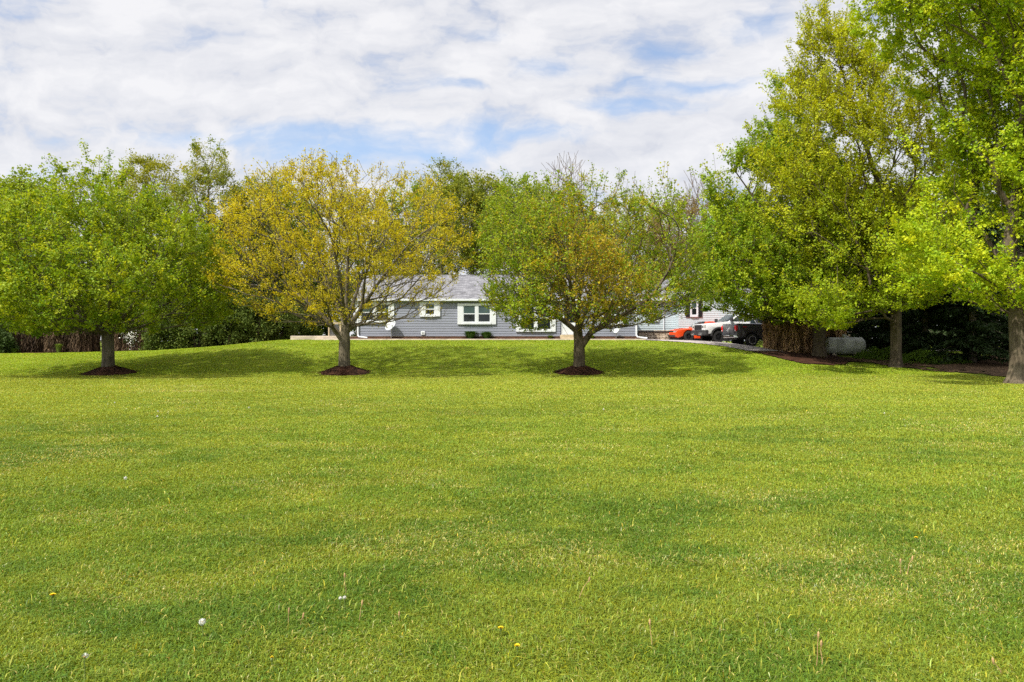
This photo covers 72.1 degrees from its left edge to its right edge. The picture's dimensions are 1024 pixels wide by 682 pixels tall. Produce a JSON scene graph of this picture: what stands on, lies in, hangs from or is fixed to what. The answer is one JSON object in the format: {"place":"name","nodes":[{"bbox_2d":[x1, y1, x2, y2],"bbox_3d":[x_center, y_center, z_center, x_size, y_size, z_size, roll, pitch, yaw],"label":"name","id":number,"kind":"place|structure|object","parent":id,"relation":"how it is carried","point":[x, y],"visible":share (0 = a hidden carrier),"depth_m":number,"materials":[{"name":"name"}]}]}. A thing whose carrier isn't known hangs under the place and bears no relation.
{"place":"outdoors","nodes":[
{"label":"outdoors","id":0,"kind":"place"},
{"bbox_2d":[290,336,350,339],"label":"patio","id":1,"kind":"structure","parent":0,"point":[310,337],"depth_m":45.42,"materials":[{"name":"concrete"}]},
{"bbox_2d":[328,322,341,335],"bbox_3d":[-11.800,-0.790,47.200,0.840,0.920,0.800,0,0,0],"label":"air conditioner","id":2,"kind":"object","parent":1,"relation":"on","point":[330,331],"visible":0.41,"depth_m":46.85,"materials":[{"name":"grey metal"}]},
{"bbox_2d":[315,339,645,339],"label":"path","id":3,"kind":"structure","parent":0,"point":[480,339],"depth_m":44.95,"materials":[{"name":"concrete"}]},
{"bbox_2d":[0,0,1013,340],"label":"sky","id":4,"kind":"structure","parent":0,"point":[634,86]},
{"bbox_2d":[0,339,1023,681],"bbox_3d":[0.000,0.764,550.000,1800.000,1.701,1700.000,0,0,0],"label":"lawn","id":5,"kind":"structure","parent":0,"point":[494,360],"depth_m":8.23,"materials":[{"name":"green plant"}]},
{"bbox_2d":[0,164,86,294],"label":"background tree","id":6,"kind":"object","parent":5,"relation":"on","point":[7,182],"visible":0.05,"depth_m":50.85,"materials":[{"name":"green plant"}]},
{"bbox_2d":[82,653,88,681],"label":"dandelion","id":7,"kind":"object","parent":5,"relation":"on","point":[84,655],"visible":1,"depth_m":3.26,"materials":[{"name":"white plant"}]},
{"bbox_2d":[23,199,157,305],"bbox_3d":[-34.913,-5.611,57.893,11.570,13.121,11.009,0,0,-41],"label":"background tree","id":8,"kind":"object","parent":5,"relation":"on","point":[95,236],"visible":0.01,"depth_m":56.76,"materials":[{"name":"green plant"}]},
{"bbox_2d":[79,365,137,375],"bbox_3d":[-19.009,1.361,33.175,2.490,0.561,2.524,0,0,0],"label":"mulch mound","id":9,"kind":"object","parent":5,"relation":"on","point":[111,370],"visible":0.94,"depth_m":32.70,"materials":[{"name":"brown wood"}]},
{"bbox_2d":[0,138,253,367],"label":"maple tree","id":10,"kind":"object","parent":5,"relation":"on","point":[48,276],"visible":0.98,"depth_m":30.95,"materials":[{"name":"green plant"}]},
{"bbox_2d":[109,147,198,285],"bbox_3d":[-30.708,-7.766,60.212,8.318,17.371,8.003,0,0,-35],"label":"background tree","id":11,"kind":"object","parent":5,"relation":"on","point":[148,165],"visible":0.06,"depth_m":59.32,"materials":[{"name":"green plant"}]},
{"bbox_2d":[137,298,195,350],"bbox_3d":[-23.907,-1.286,48.953,3.960,4.093,3.903,0,0,0],"label":"evergreen shrub","id":12,"kind":"object","parent":5,"relation":"on","point":[154,341],"visible":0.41,"depth_m":48.09,"materials":[{"name":"green plant"}]},
{"bbox_2d":[166,254,201,339],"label":"spruce tree","id":13,"kind":"object","parent":5,"relation":"on","point":[196,336],"visible":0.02,"depth_m":53.84,"materials":[{"name":"green plant"}]},
{"bbox_2d":[149,134,253,295],"bbox_3d":[-25.346,-8.072,57.992,7.507,17.702,7.650,0,0,-45],"label":"background tree","id":14,"kind":"object","parent":5,"relation":"on","point":[203,179],"visible":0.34,"depth_m":57.05,"materials":[{"name":"green plant"}]},
{"bbox_2d":[198,618,205,635],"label":"dandelion","id":15,"kind":"object","parent":5,"relation":"on","point":[202,621],"visible":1,"depth_m":3.75,"materials":[{"name":"white plant"}]},
{"bbox_2d":[193,219,240,347],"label":"spruce tree","id":16,"kind":"object","parent":5,"relation":"on","point":[220,232],"visible":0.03,"depth_m":52.85,"materials":[{"name":"green plant"}]},
{"bbox_2d":[220,169,305,303],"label":"background tree","id":17,"kind":"object","parent":5,"relation":"on","point":[268,232],"visible":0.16,"depth_m":59.11,"materials":[{"name":"green plant"}]},
{"bbox_2d":[247,174,342,303],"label":"background tree","id":18,"kind":"object","parent":5,"relation":"on","point":[302,226],"visible":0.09,"depth_m":62.84,"materials":[{"name":"green plant"}]},
{"bbox_2d":[305,260,339,335],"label":"spruce tree","id":19,"kind":"object","parent":5,"relation":"on","point":[325,330],"visible":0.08,"depth_m":56.99,"materials":[{"name":"green plant"}]},
{"bbox_2d":[191,144,483,366],"bbox_3d":[-8.111,-3.784,33.112,12.373,10.777,12.250,0,0,-44],"label":"maple tree","id":20,"kind":"object","parent":5,"relation":"on","point":[343,312],"visible":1,"depth_m":31.64,"materials":[{"name":"yellow plant"}]},
{"bbox_2d":[317,365,369,375],"bbox_3d":[-7.883,1.337,33.178,2.512,0.590,2.452,0,0,0],"label":"mulch mound","id":21,"kind":"object","parent":5,"relation":"on","point":[337,370],"visible":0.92,"depth_m":32.62,"materials":[{"name":"brown wood"}]},
{"bbox_2d":[298,188,418,335],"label":"background tree","id":22,"kind":"object","parent":5,"relation":"on","point":[356,262],"visible":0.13,"depth_m":70.89,"materials":[{"name":"yellow plant"}]},
{"bbox_2d":[368,176,453,274],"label":"background tree","id":23,"kind":"object","parent":5,"relation":"on","point":[399,209],"visible":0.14,"depth_m":72.50,"materials":[{"name":"green plant"}]},
{"bbox_2d":[405,153,471,274],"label":"background tree","id":24,"kind":"object","parent":5,"relation":"on","point":[448,165],"visible":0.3,"depth_m":69.20,"materials":[{"name":"green plant"}]},
{"bbox_2d":[422,168,513,274],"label":"background tree","id":25,"kind":"object","parent":5,"relation":"on","point":[465,188],"visible":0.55,"depth_m":64.72,"materials":[{"name":"green plant"}]},
{"bbox_2d":[456,182,514,274],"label":"background tree","id":26,"kind":"object","parent":5,"relation":"on","point":[467,270],"visible":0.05,"depth_m":73.63,"materials":[{"name":"green plant"}]},
{"bbox_2d":[350,336,639,338],"bbox_3d":[-1.100,-0.198,45.700,18.800,0.205,0.700,0,0,0],"label":"foundation bed","id":27,"kind":"object","parent":5,"relation":"on","point":[357,337],"visible":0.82,"depth_m":45.58,"materials":[{"name":"brown soil"}]},
{"bbox_2d":[385,321,395,337],"bbox_3d":[-7.866,-0.685,45.519,0.742,1.317,0.535,0,0,27],"label":"satellite dish","id":28,"kind":"object","parent":27,"relation":"on","point":[391,325],"visible":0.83,"depth_m":45.57,"materials":[{"name":"grey metal"}]},
{"bbox_2d":[465,331,475,337],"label":"border plant","id":29,"kind":"object","parent":27,"relation":"on","point":[470,334],"visible":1,"depth_m":45.40,"materials":[{"name":"green plant"}]},
{"bbox_2d":[481,332,491,337],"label":"border plant","id":30,"kind":"object","parent":27,"relation":"on","point":[486,334],"visible":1,"depth_m":45.44,"materials":[{"name":"green plant"}]},
{"bbox_2d":[78,264,917,344],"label":"woods","id":31,"kind":"object","parent":5,"relation":"on","point":[354,329],"depth_m":104.42,"materials":[{"name":"green plant"}]},
{"bbox_2d":[351,275,646,338],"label":"ranch house","id":32,"kind":"structure","parent":5,"relation":"on","point":[466,311],"depth_m":45.98,"materials":[{"name":"grey"}]},
{"bbox_2d":[356,302,393,322],"bbox_3d":[-8.949,-1.861,45.936,2.509,1.338,0.122,0,0,0],"label":"window","id":33,"kind":"structure","parent":32,"relation":"in","point":[391,306],"depth_m":45.92,"materials":[{"name":"white paint"}]},
{"bbox_2d":[420,302,439,316],"bbox_3d":[-5.353,-2.070,45.936,1.338,0.962,0.122,0,0,0],"label":"window","id":34,"kind":"structure","parent":32,"relation":"in","point":[435,310],"depth_m":45.91,"materials":[{"name":"white paint"}]},
{"bbox_2d":[457,303,495,323],"bbox_3d":[-2.300,-1.767,45.936,2.509,1.359,0.122,0,0,0],"label":"window","id":35,"kind":"structure","parent":32,"relation":"in","point":[467,313],"depth_m":45.92,"materials":[{"name":"white paint"}]},
{"bbox_2d":[516,304,555,331],"bbox_3d":[1.547,-1.505,45.936,2.593,1.798,0.122,0,0,0],"label":"window","id":36,"kind":"structure","parent":32,"relation":"in","point":[553,329],"depth_m":45.92,"materials":[{"name":"white paint"}]},
{"bbox_2d":[561,302,576,334],"bbox_3d":[3.743,-1.475,45.947,1.129,2.150,0.103,0,0,0],"label":"door","id":37,"kind":"structure","parent":32,"relation":"in","point":[565,330],"depth_m":45.93,"materials":[{"name":"white paint"}]},
{"bbox_2d":[471,168,565,274],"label":"background tree","id":38,"kind":"object","parent":5,"relation":"on","point":[525,178],"visible":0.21,"depth_m":61.15,"materials":[{"name":"green plant"}]},
{"bbox_2d":[542,152,590,250],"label":"bare tree","id":39,"kind":"object","parent":5,"relation":"on","point":[571,171],"visible":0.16,"depth_m":71.71,"materials":[{"name":"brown plant"}]},
{"bbox_2d":[531,172,606,274],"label":"background tree","id":40,"kind":"object","parent":5,"relation":"on","point":[578,192],"visible":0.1,"depth_m":67.19,"materials":[{"name":"green plant"}]},
{"bbox_2d":[553,365,603,374],"bbox_3d":[3.164,1.333,33.201,2.477,0.583,2.472,0,0,0],"label":"mulch mound","id":41,"kind":"object","parent":5,"relation":"on","point":[580,370],"visible":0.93,"depth_m":32.68,"materials":[{"name":"brown wood"}]},
{"bbox_2d":[465,160,722,366],"bbox_3d":[3.375,-3.586,33.211,11.383,10.382,10.568,0,0,-40],"label":"maple tree","id":42,"kind":"object","parent":5,"relation":"on","point":[540,258],"visible":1,"depth_m":31.69,"materials":[{"name":"green plant"}]},
{"bbox_2d":[562,206,641,274],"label":"background tree","id":43,"kind":"object","parent":5,"relation":"on","point":[585,214],"depth_m":74.15,"materials":[{"name":"green plant"}]},
{"bbox_2d":[568,188,682,291],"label":"background tree","id":44,"kind":"object","parent":5,"relation":"on","point":[629,216],"visible":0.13,"depth_m":68.41,"materials":[{"name":"green plant"}]},
{"bbox_2d":[637,330,678,339],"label":"retaining wall","id":45,"kind":"structure","parent":5,"relation":"on","point":[657,334],"depth_m":52.00,"materials":[{"name":"stone"}]},
{"bbox_2d":[634,191,716,288],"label":"background tree","id":46,"kind":"object","parent":5,"relation":"on","point":[693,205],"visible":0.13,"depth_m":63.29,"materials":[{"name":"green plant"}]},
{"bbox_2d":[667,168,714,259],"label":"bare tree","id":47,"kind":"object","parent":5,"relation":"on","point":[701,185],"visible":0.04,"depth_m":69.79,"materials":[{"name":"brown plant"}]},
{"bbox_2d":[637,270,772,340],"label":"white house","id":48,"kind":"structure","parent":5,"relation":"on","point":[692,317],"depth_m":53.10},
{"bbox_2d":[690,301,697,316],"bbox_3d":[13.722,-2.462,53.036,0.603,1.303,0.122,0,0,0],"label":"window","id":49,"kind":"structure","parent":48,"relation":"in","point":[693,312],"depth_m":53.02,"materials":[{"name":"white paint"}]},
{"bbox_2d":[697,203,765,344],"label":"background tree","id":50,"kind":"object","parent":5,"relation":"on","point":[735,243],"visible":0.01,"depth_m":65.11,"materials":[{"name":"green plant"}]},
{"bbox_2d":[742,340,762,346],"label":"evergreen shrub","id":51,"kind":"object","parent":5,"relation":"on","point":[759,343],"visible":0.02,"depth_m":53.33,"materials":[{"name":"green plant"}]},
{"bbox_2d":[665,68,882,356],"bbox_3d":[15.149,-7.514,41.375,12.185,17.070,11.135,0,0,0],"label":"maple tree","id":52,"kind":"object","parent":5,"relation":"on","point":[757,269],"visible":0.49,"depth_m":39.50,"materials":[{"name":"green plant"}]},
{"bbox_2d":[761,299,787,350],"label":"arborvitae","id":53,"kind":"object","parent":5,"relation":"on","point":[772,334],"visible":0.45,"depth_m":42.85,"materials":[{"name":"brown plant"}]},
{"bbox_2d":[778,300,810,353],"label":"arborvitae","id":54,"kind":"object","parent":5,"relation":"on","point":[797,337],"visible":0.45,"depth_m":42.33,"materials":[{"name":"brown plant"}]},
{"bbox_2d":[753,351,862,364],"bbox_3d":[16.475,0.896,40.350,5.550,0.704,8.100,0,0,0],"label":"mulch bed","id":55,"kind":"object","parent":5,"relation":"on","point":[809,358],"visible":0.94,"depth_m":39.10,"materials":[{"name":"brown wood"}]},
{"bbox_2d":[809,301,826,352],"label":"arborvitae","id":56,"kind":"object","parent":5,"relation":"on","point":[811,339],"visible":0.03,"depth_m":42.92,"materials":[{"name":"brown plant"}]},
{"bbox_2d":[816,631,819,666],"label":"dry stalk","id":57,"kind":"object","parent":5,"relation":"on","point":[818,634],"visible":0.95,"depth_m":3.42,"materials":[{"name":"beige plant"}]},
{"bbox_2d":[754,166,893,335],"bbox_3d":[28.284,-6.659,57.661,17.314,14.779,14.638,0,0,21],"label":"background tree","id":58,"kind":"object","parent":5,"relation":"on","point":[862,224],"visible":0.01,"depth_m":56.80,"materials":[{"name":"green plant"}]},
{"bbox_2d":[826,321,847,337],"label":"arborvitae","id":59,"kind":"object","parent":5,"relation":"on","point":[834,333],"visible":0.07,"depth_m":43.38,"materials":[{"name":"brown plant"}]},
{"bbox_2d":[826,334,865,355],"bbox_3d":[20.099,0.370,42.600,2.400,1.570,1.056,0,0,14],"label":"propane tank","id":60,"kind":"object","parent":5,"relation":"on","point":[844,344],"visible":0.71,"depth_m":42.22,"materials":[{"name":"metal"}]},
{"bbox_2d":[847,277,882,350],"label":"spruce tree","id":61,"kind":"object","parent":5,"relation":"on","point":[853,333],"visible":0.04,"depth_m":46.25,"materials":[{"name":"green plant"}]},
{"bbox_2d":[852,346,889,359],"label":"weed clump","id":62,"kind":"object","parent":5,"relation":"on","point":[881,354],"visible":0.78,"depth_m":40.06,"materials":[{"name":"green plant"}]},
{"bbox_2d":[742,0,1000,367],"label":"maple tree","id":63,"kind":"object","parent":5,"relation":"on","point":[827,109],"visible":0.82,"depth_m":34.81,"materials":[{"name":"green plant"}]},
{"bbox_2d":[848,229,929,354],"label":"spruce tree","id":64,"kind":"object","parent":5,"relation":"on","point":[884,325],"visible":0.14,"depth_m":43.81,"materials":[{"name":"green plant"}]},
{"bbox_2d":[875,284,941,347],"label":"spruce tree","id":65,"kind":"object","parent":5,"relation":"on","point":[931,325],"depth_m":46.98,"materials":[{"name":"green plant"}]},
{"bbox_2d":[880,291,966,360],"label":"spruce tree","id":66,"kind":"object","parent":5,"relation":"on","point":[922,335],"visible":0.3,"depth_m":40.03,"materials":[{"name":"green plant"}]},
{"bbox_2d":[902,349,950,364],"bbox_3d":[22.220,0.843,38.204,3.071,0.929,2.451,0,0,0],"label":"weed clump","id":67,"kind":"object","parent":5,"relation":"on","point":[908,356],"visible":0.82,"depth_m":37.69,"materials":[{"name":"green plant"}]},
{"bbox_2d":[846,357,1008,375],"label":"leaf litter","id":68,"kind":"object","parent":5,"relation":"on","point":[994,368],"visible":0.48,"depth_m":36.25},
{"bbox_2d":[841,0,1023,383],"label":"maple tree","id":69,"kind":"object","parent":5,"relation":"on","point":[990,85],"visible":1,"depth_m":26.32,"materials":[{"name":"green plant"}]},
{"bbox_2d":[917,349,973,363],"bbox_3d":[23.622,0.849,38.493,3.037,0.848,2.455,0,0,0],"label":"weed clump","id":70,"kind":"object","parent":5,"relation":"on","point":[965,359],"visible":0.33,"depth_m":37.81,"materials":[{"name":"green plant"}]},
{"bbox_2d":[919,210,983,350],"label":"spruce tree","id":71,"kind":"object","parent":5,"relation":"on","point":[941,331],"visible":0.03,"depth_m":46.26,"materials":[{"name":"green plant"}]},
{"bbox_2d":[899,136,1023,302],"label":"background tree","id":72,"kind":"object","parent":5,"relation":"on","point":[989,201],"visible":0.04,"depth_m":49.74,"materials":[{"name":"green plant"}]},
{"bbox_2d":[918,203,1008,364],"bbox_3d":[24.618,-3.199,37.960,5.146,9.465,5.564,0,0,0],"label":"spruce tree","id":73,"kind":"object","parent":5,"relation":"on","point":[973,341],"visible":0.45,"depth_m":37.50,"materials":[{"name":"green plant"}]},
{"bbox_2d":[964,206,1008,348],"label":"spruce tree","id":74,"kind":"object","parent":5,"relation":"on","point":[996,229],"visible":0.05,"depth_m":45.74,"materials":[{"name":"green plant"}]},
{"bbox_2d":[976,190,1023,359],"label":"spruce tree","id":75,"kind":"object","parent":5,"relation":"on","point":[994,343],"visible":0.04,"depth_m":40.92,"materials":[{"name":"green plant"}]},
{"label":"red mulch bed","id":76,"kind":"structure","parent":5,"relation":"on","visible":0},
{"bbox_2d":[0,328,20,352],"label":"evergreen shrub","id":77,"kind":"object","parent":76,"relation":"on","point":[7,342],"visible":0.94,"depth_m":48.66,"materials":[{"name":"green plant"}]},
{"bbox_2d":[0,321,21,351],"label":"arborvitae","id":78,"kind":"object","parent":76,"relation":"on","point":[17,337],"visible":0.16,"depth_m":49.79,"materials":[{"name":"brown plant"}]},
{"bbox_2d":[18,312,44,352],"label":"arborvitae","id":79,"kind":"object","parent":76,"relation":"on","point":[28,343],"visible":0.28,"depth_m":49.79,"materials":[{"name":"brown plant"}]},
{"bbox_2d":[42,308,70,352],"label":"arborvitae","id":80,"kind":"object","parent":76,"relation":"on","point":[51,341],"visible":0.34,"depth_m":49.61,"materials":[{"name":"brown plant"}]},
{"bbox_2d":[53,344,61,352],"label":"border plant","id":81,"kind":"object","parent":76,"relation":"on","point":[58,347],"visible":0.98,"depth_m":49.08,"materials":[{"name":"green plant"}]},
{"bbox_2d":[67,306,100,351],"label":"arborvitae","id":82,"kind":"object","parent":76,"relation":"on","point":[83,341],"visible":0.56,"depth_m":49.87,"materials":[{"name":"brown plant"}]},
{"bbox_2d":[112,307,134,350],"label":"arborvitae","id":83,"kind":"object","parent":76,"relation":"on","point":[119,345],"visible":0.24,"depth_m":50.41,"materials":[{"name":"brown plant"}]},
{"bbox_2d":[119,331,138,349],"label":"flowering shrub","id":84,"kind":"object","parent":76,"relation":"on","point":[130,337],"visible":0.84,"depth_m":49.36,"materials":[{"name":"white plant"}]},
{"bbox_2d":[130,304,156,350],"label":"arborvitae","id":85,"kind":"object","parent":76,"relation":"on","point":[139,339],"visible":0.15,"depth_m":49.52,"materials":[{"name":"brown plant"}]},
{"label":"evergreen bed","id":86,"kind":"structure","parent":5,"relation":"on","visible":0},
{"bbox_2d":[167,291,227,348],"bbox_3d":[-21.941,-1.622,49.238,3.970,4.575,4.015,0,0,0],"label":"evergreen shrub","id":87,"kind":"object","parent":86,"relation":"on","point":[181,332],"visible":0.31,"depth_m":48.33,"materials":[{"name":"green plant"}]},
{"bbox_2d":[197,291,251,346],"bbox_3d":[-19.911,-1.575,49.290,3.455,4.187,3.731,0,0,0],"label":"evergreen shrub","id":88,"kind":"object","parent":86,"relation":"on","point":[220,335],"visible":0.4,"depth_m":48.40,"materials":[{"name":"green plant"}]},
{"bbox_2d":[226,291,279,343],"bbox_3d":[-18.059,-1.621,49.374,3.807,3.959,3.562,0,0,0],"label":"evergreen shrub","id":89,"kind":"object","parent":86,"relation":"on","point":[249,327],"visible":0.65,"depth_m":48.72,"materials":[{"name":"green plant"}]},
{"bbox_2d":[227,246,279,343],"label":"spruce tree","id":90,"kind":"object","parent":86,"relation":"on","point":[253,282],"visible":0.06,"depth_m":51.84,"materials":[{"name":"green plant"}]},
{"bbox_2d":[258,297,300,340],"bbox_3d":[-16.770,-1.616,50.188,3.278,3.631,3.068,0,0,0],"label":"evergreen shrub","id":91,"kind":"object","parent":86,"relation":"on","point":[290,328],"visible":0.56,"depth_m":49.59,"materials":[{"name":"green plant"}]},
{"bbox_2d":[274,251,309,335],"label":"spruce tree","id":92,"kind":"object","parent":86,"relation":"on","point":[290,257],"visible":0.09,"depth_m":53.92,"materials":[{"name":"green plant"}]},
{"bbox_2d":[284,300,323,335],"bbox_3d":[-15.683,-1.567,53.022,3.313,3.363,3.084,0,0,0],"label":"evergreen shrub","id":93,"kind":"object","parent":86,"relation":"on","point":[304,329],"visible":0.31,"depth_m":52.37,"materials":[{"name":"green plant"}]},
{"bbox_2d":[646,339,940,351],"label":"driveway","id":94,"kind":"structure","parent":0,"point":[747,347],"depth_m":42.86,"materials":[{"name":"grey concrete"}]},
{"bbox_2d":[668,321,728,340],"bbox_3d":[14.127,-0.710,52.109,5.100,1.448,2.120,0,0,-11],"label":"coupe car","id":95,"kind":"object","parent":94,"relation":"on","point":[682,334],"visible":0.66,"depth_m":50.99,"materials":[{"name":"red paint"}]},
{"bbox_2d":[691,314,762,341],"bbox_3d":[15.709,-0.870,49.209,6.284,1.988,2.480,0,0,-11],"label":"pickup truck","id":96,"kind":"object","parent":94,"relation":"on","point":[708,331],"visible":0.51,"depth_m":48.13,"materials":[{"name":"white paint"}]},
{"bbox_2d":[720,318,763,345],"bbox_3d":[17.263,-0.630,47.202,6.284,1.948,2.480,0,0,-11],"label":"pickup truck","id":97,"kind":"object","parent":94,"relation":"on","point":[751,333],"visible":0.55,"depth_m":45.95,"materials":[{"name":"black paint"}]}
]}

